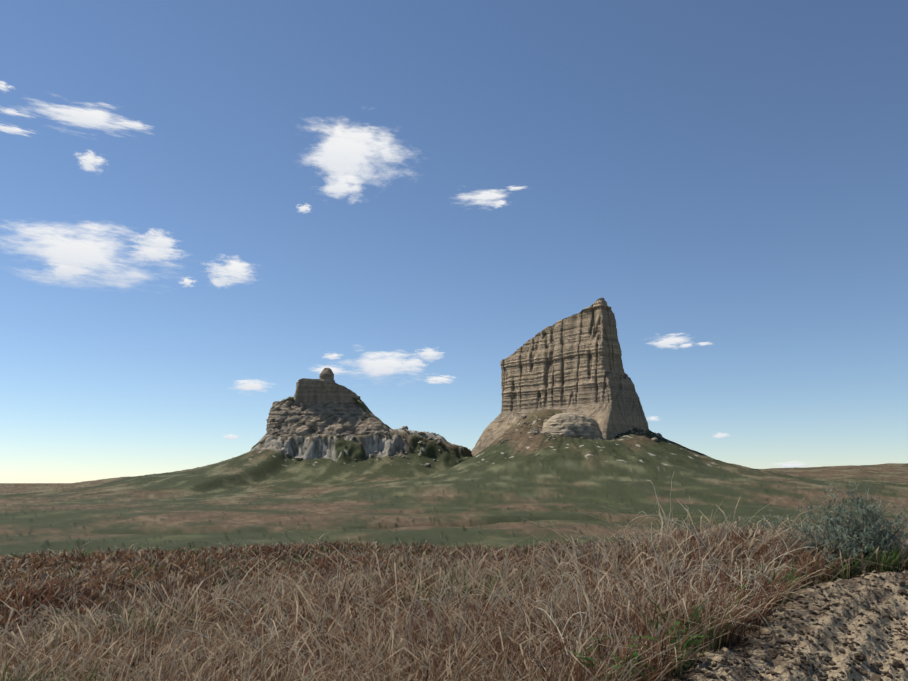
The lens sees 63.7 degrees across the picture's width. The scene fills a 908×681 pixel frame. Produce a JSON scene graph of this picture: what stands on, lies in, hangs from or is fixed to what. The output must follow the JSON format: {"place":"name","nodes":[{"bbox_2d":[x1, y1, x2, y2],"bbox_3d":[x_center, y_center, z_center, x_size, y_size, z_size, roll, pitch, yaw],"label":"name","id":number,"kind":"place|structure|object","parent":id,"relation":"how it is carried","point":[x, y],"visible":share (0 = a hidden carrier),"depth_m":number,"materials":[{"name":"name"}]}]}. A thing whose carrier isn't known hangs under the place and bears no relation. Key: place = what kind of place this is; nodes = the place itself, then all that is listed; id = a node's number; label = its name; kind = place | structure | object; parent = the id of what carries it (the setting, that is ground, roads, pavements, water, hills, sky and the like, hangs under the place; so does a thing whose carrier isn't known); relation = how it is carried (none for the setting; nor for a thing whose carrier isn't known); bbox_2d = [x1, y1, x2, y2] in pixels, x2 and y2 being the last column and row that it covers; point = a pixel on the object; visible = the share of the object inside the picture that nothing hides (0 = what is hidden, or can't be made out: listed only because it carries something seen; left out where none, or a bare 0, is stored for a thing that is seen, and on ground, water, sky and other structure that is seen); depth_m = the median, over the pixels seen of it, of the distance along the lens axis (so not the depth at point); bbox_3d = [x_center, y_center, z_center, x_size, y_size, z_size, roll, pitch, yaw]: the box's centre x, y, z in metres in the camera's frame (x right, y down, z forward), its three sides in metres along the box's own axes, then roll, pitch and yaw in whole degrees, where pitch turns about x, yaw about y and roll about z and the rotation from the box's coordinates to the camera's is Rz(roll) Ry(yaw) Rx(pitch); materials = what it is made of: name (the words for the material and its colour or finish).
{"place":"outdoors","nodes":[
{"label":"outdoors","id":0,"kind":"place"},
{"bbox_2d":[0,81,10,90],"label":"cloud","id":1,"kind":"structure","parent":0,"point":[3,87],"depth_m":5646.84,"materials":[{"name":"white"}]},
{"bbox_2d":[1,107,28,116],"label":"cloud","id":2,"kind":"structure","parent":0,"point":[10,111],"depth_m":5734.12,"materials":[{"name":"white"}]},
{"bbox_2d":[0,124,32,135],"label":"cloud","id":3,"kind":"structure","parent":0,"point":[12,130],"depth_m":5776.74,"materials":[{"name":"white"}]},
{"bbox_2d":[50,263,89,278],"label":"cloud","id":4,"kind":"structure","parent":0,"point":[63,274],"depth_m":5469.00,"materials":[{"name":"white"}]},
{"bbox_2d":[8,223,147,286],"bbox_3d":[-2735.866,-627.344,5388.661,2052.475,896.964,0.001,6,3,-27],"label":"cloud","id":5,"kind":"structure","parent":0,"point":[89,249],"depth_m":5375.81,"materials":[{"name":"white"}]},
{"bbox_2d":[36,104,125,128],"bbox_3d":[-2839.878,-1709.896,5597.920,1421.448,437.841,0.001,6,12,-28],"label":"cloud","id":6,"kind":"structure","parent":0,"point":[90,118],"depth_m":5597.13,"materials":[{"name":"white"}]},
{"bbox_2d":[76,151,103,170],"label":"cloud","id":7,"kind":"structure","parent":0,"point":[89,161],"depth_m":5527.22,"materials":[{"name":"white"}]},
{"bbox_2d":[114,120,148,129],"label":"cloud","id":8,"kind":"structure","parent":0,"point":[135,125],"depth_m":5655.93,"materials":[{"name":"white"}]},
{"bbox_2d":[132,229,174,253],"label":"cloud","id":9,"kind":"structure","parent":0,"point":[158,240],"depth_m":5476.15,"materials":[{"name":"white"}]},
{"bbox_2d":[123,234,208,272],"bbox_3d":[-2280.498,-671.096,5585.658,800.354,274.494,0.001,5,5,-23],"label":"cloud","id":10,"kind":"structure","parent":0,"point":[151,254],"depth_m":5584.44,"materials":[{"name":"white"}]},
{"bbox_2d":[179,276,195,287],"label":"cloud","id":11,"kind":"structure","parent":0,"point":[187,282],"depth_m":5421.27,"materials":[{"name":"white"}]},
{"bbox_2d":[204,270,221,288],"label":"cloud","id":12,"kind":"structure","parent":0,"point":[214,283],"depth_m":5473.68,"materials":[{"name":"white"}]},
{"bbox_2d":[213,253,244,265],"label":"cloud","id":13,"kind":"structure","parent":0,"point":[233,261],"depth_m":5566.26,"materials":[{"name":"white"}]},
{"bbox_2d":[209,262,251,285],"bbox_3d":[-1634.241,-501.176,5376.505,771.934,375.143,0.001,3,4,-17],"label":"cloud","id":14,"kind":"structure","parent":0,"point":[235,273],"depth_m":5375.34,"materials":[{"name":"white"}]},
{"bbox_2d":[224,434,237,439],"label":"cloud","id":15,"kind":"structure","parent":0,"point":[231,436],"depth_m":5148.43,"materials":[{"name":"white"}]},
{"bbox_2d":[235,380,266,390],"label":"cloud","id":16,"kind":"structure","parent":0,"point":[249,385],"depth_m":5216.07,"materials":[{"name":"white"}]},
{"bbox_2d":[297,204,309,212],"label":"cloud","id":17,"kind":"structure","parent":0,"point":[304,208],"depth_m":5476.69,"materials":[{"name":"white"}]},
{"bbox_2d":[296,174,360,207],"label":"cloud","id":18,"kind":"structure","parent":0,"point":[341,186],"depth_m":5575.26,"materials":[{"name":"white"}]},
{"bbox_2d":[312,366,346,373],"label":"cloud","id":19,"kind":"structure","parent":0,"point":[334,370],"depth_m":5370.20,"materials":[{"name":"white"}]},
{"bbox_2d":[323,354,346,363],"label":"cloud","id":20,"kind":"structure","parent":0,"point":[332,356],"depth_m":5265.94,"materials":[{"name":"white"}]},
{"bbox_2d":[317,132,375,152],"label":"cloud","id":21,"kind":"structure","parent":0,"point":[329,136],"depth_m":5662.15,"materials":[{"name":"white"}]},
{"bbox_2d":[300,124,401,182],"bbox_3d":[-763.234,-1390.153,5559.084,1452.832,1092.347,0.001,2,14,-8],"label":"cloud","id":22,"kind":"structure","parent":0,"point":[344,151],"depth_m":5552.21,"materials":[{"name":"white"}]},
{"bbox_2d":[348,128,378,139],"bbox_3d":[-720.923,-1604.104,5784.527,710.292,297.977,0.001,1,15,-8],"label":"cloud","id":23,"kind":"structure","parent":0,"point":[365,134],"depth_m":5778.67,"materials":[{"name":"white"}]},
{"bbox_2d":[348,352,434,376],"bbox_3d":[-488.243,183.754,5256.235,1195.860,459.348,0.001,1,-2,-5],"label":"cloud","id":24,"kind":"structure","parent":0,"point":[373,364],"depth_m":5255.59,"materials":[{"name":"white"}]},
{"bbox_2d":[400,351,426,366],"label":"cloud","id":25,"kind":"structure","parent":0,"point":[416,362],"depth_m":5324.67,"materials":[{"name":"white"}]},
{"bbox_2d":[414,348,442,361],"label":"cloud","id":26,"kind":"structure","parent":0,"point":[429,354],"depth_m":5459.03,"materials":[{"name":"white"}]},
{"bbox_2d":[426,375,453,383],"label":"cloud","id":27,"kind":"structure","parent":0,"point":[433,380],"depth_m":5241.10,"materials":[{"name":"white"}]},
{"bbox_2d":[0,409,907,680],"bbox_3d":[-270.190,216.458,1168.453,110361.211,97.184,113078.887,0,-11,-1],"label":"ground","id":28,"kind":"structure","parent":0,"point":[267,491],"depth_m":296.94,"materials":[{"name":"green plant"}]},
{"bbox_2d":[24,581,109,632],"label":"grass tuft","id":29,"kind":"object","parent":28,"relation":"on","point":[44,606],"visible":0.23,"depth_m":11.69,"materials":[{"name":"brown plant"}]},
{"bbox_2d":[52,581,170,659],"bbox_3d":[-3.613,3.308,7.731,1.265,1.377,0.844,5,-12,-22],"label":"grass tuft","id":30,"kind":"object","parent":28,"relation":"on","point":[125,623],"visible":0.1,"depth_m":8.06,"materials":[{"name":"brown plant"}]},
{"bbox_2d":[180,595,331,671],"bbox_3d":[-1.902,3.051,6.990,1.329,1.212,1.462,0,-11,-1],"label":"grass tuft","id":31,"kind":"object","parent":28,"relation":"on","point":[247,611],"visible":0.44,"depth_m":7.11,"materials":[{"name":"brown plant"}]},
{"bbox_2d":[259,396,390,441],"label":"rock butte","id":32,"kind":"object","parent":28,"relation":"on","point":[287,417],"visible":0.54,"depth_m":636.24,"materials":[{"name":"stone"}]},
{"bbox_2d":[294,378,360,403],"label":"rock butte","id":33,"kind":"object","parent":32,"relation":"on","point":[315,391],"visible":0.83,"depth_m":650.25,"materials":[{"name":"stone"}]},
{"bbox_2d":[319,368,334,382],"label":"boulder","id":34,"kind":"object","parent":33,"relation":"on","point":[327,374],"visible":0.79,"depth_m":660.65,"materials":[{"name":"stone"}]},
{"bbox_2d":[318,559,396,601],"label":"grass tuft","id":35,"kind":"object","parent":28,"relation":"on","point":[362,564],"visible":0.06,"depth_m":11.12,"materials":[{"name":"brown plant"}]},
{"bbox_2d":[337,557,491,618],"bbox_3d":[-0.293,3.232,8.506,1.330,1.244,2.016,-6,-12,28],"label":"grass tuft","id":36,"kind":"object","parent":28,"relation":"on","point":[415,596],"visible":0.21,"depth_m":8.38,"materials":[{"name":"brown plant"}]},
{"bbox_2d":[0,496,907,680],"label":"grass","id":37,"kind":"structure","parent":28,"relation":"on","point":[353,641],"depth_m":8.47,"materials":[{"name":"brown plant"}]},
{"bbox_2d":[280,411,680,466],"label":"shrubs","id":38,"kind":"object","parent":28,"relation":"on","point":[534,432],"visible":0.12,"depth_m":601.77,"materials":[{"name":"plant"}]},
{"bbox_2d":[441,569,577,647],"bbox_3d":[0.548,2.764,6.950,1.547,1.183,1.477,0,-11,-1],"label":"grass tuft","id":39,"kind":"object","parent":28,"relation":"on","point":[518,607],"visible":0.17,"depth_m":6.89,"materials":[{"name":"brown plant"}]},
{"bbox_2d":[463,577,611,680],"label":"grass tuft","id":40,"kind":"object","parent":28,"relation":"on","point":[582,630],"visible":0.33,"depth_m":5.94,"materials":[{"name":"brown plant"}]},
{"bbox_2d":[471,298,648,456],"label":"rock butte","id":41,"kind":"object","parent":28,"relation":"on","point":[572,364],"visible":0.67,"depth_m":581.27,"materials":[{"name":"beige stone"}]},
{"bbox_2d":[542,412,600,439],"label":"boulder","id":42,"kind":"object","parent":28,"relation":"on","point":[575,425],"visible":0.6,"depth_m":527.76,"materials":[{"name":"beige stone"}]},
{"bbox_2d":[525,542,622,604],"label":"grass tuft","id":43,"kind":"object","parent":28,"relation":"on","point":[570,575],"visible":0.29,"depth_m":9.13,"materials":[{"name":"brown plant"}]},
{"bbox_2d":[568,636,657,680],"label":"grass tuft","id":44,"kind":"object","parent":28,"relation":"on","point":[618,660],"visible":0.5,"depth_m":4.91,"materials":[{"name":"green plant"}]},
{"bbox_2d":[586,473,726,579],"bbox_3d":[2.836,2.971,10.512,2.063,2.160,1.199,8,-14,-36],"label":"grass tuft","id":45,"kind":"object","parent":28,"relation":"on","point":[660,540],"visible":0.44,"depth_m":10.39,"materials":[{"name":"brown plant"}]},
{"bbox_2d":[667,621,705,672],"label":"green weed","id":46,"kind":"object","parent":28,"relation":"on","point":[676,625],"visible":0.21,"depth_m":5.89,"materials":[{"name":"green plant"}]},
{"bbox_2d":[613,549,769,635],"bbox_3d":[2.463,2.756,7.304,1.724,1.192,1.631,0,-11,-1],"label":"grass tuft","id":47,"kind":"object","parent":28,"relation":"on","point":[673,564],"visible":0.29,"depth_m":7.70,"materials":[{"name":"brown plant"}]},
{"bbox_2d":[622,497,828,618],"bbox_3d":[3.508,2.645,8.686,2.729,1.561,2.183,0,-11,-1],"label":"grass tuft","id":48,"kind":"object","parent":28,"relation":"on","point":[750,574],"visible":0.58,"depth_m":8.76,"materials":[{"name":"brown plant"}]},
{"bbox_2d":[667,530,801,579],"bbox_3d":[4.050,3.292,10.476,1.353,1.265,1.900,10,-15,-42],"label":"grass tuft","id":49,"kind":"object","parent":28,"relation":"on","point":[761,562],"visible":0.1,"depth_m":10.21,"materials":[{"name":"brown plant"}]},
{"bbox_2d":[729,584,751,628],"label":"grass tuft","id":50,"kind":"object","parent":28,"relation":"on","point":[740,595],"visible":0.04,"depth_m":7.76,"materials":[{"name":"green plant"}]},
{"bbox_2d":[721,516,792,559],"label":"grass tuft","id":51,"kind":"object","parent":28,"relation":"on","point":[746,537],"visible":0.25,"depth_m":12.85,"materials":[{"name":"brown plant"}]},
{"bbox_2d":[759,565,795,603],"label":"grass tuft","id":52,"kind":"object","parent":28,"relation":"on","point":[770,581],"visible":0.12,"depth_m":9.46,"materials":[{"name":"green plant"}]},
{"bbox_2d":[773,511,845,539],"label":"grass tuft","id":53,"kind":"object","parent":28,"relation":"on","point":[793,520],"visible":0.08,"depth_m":14.51,"materials":[{"name":"plant"}]},
{"bbox_2d":[748,479,907,578],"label":"sagebrush","id":54,"kind":"object","parent":28,"relation":"on","point":[859,532],"visible":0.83,"depth_m":12.62,"materials":[{"name":"green plant"}]},
{"bbox_2d":[0,0,907,482],"label":"sky","id":55,"kind":"structure","parent":0,"point":[729,175],"materials":[{"name":"blue"}]},
{"bbox_2d":[459,190,504,205],"bbox_3d":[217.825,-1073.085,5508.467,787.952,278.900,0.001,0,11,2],"label":"cloud","id":56,"kind":"structure","parent":0,"point":[486,197],"depth_m":5507.84,"materials":[{"name":"white"}]},
{"bbox_2d":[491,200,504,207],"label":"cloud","id":57,"kind":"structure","parent":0,"point":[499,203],"depth_m":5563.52,"materials":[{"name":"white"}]},
{"bbox_2d":[498,186,523,191],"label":"cloud","id":58,"kind":"structure","parent":0,"point":[514,188],"depth_m":5654.89,"materials":[{"name":"white"}]},
{"bbox_2d":[648,333,688,348],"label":"cloud","id":59,"kind":"structure","parent":0,"point":[668,342],"depth_m":5314.60,"materials":[{"name":"white"}]},
{"bbox_2d":[686,341,710,345],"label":"cloud","id":60,"kind":"structure","parent":0,"point":[704,343],"depth_m":5438.31,"materials":[{"name":"white"}]},
{"bbox_2d":[714,433,728,437],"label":"cloud","id":61,"kind":"structure","parent":0,"point":[720,435],"depth_m":5187.54,"materials":[{"name":"white"}]},
{"bbox_2d":[660,568,907,680],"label":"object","id":62,"kind":"structure","parent":0,"point":[860,656],"depth_m":7.02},
{"bbox_2d":[776,462,805,467],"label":"cloud","id":63,"kind":"structure","parent":0,"point":[789,465],"depth_m":5153.22,"materials":[{"name":"white"}]}
]}

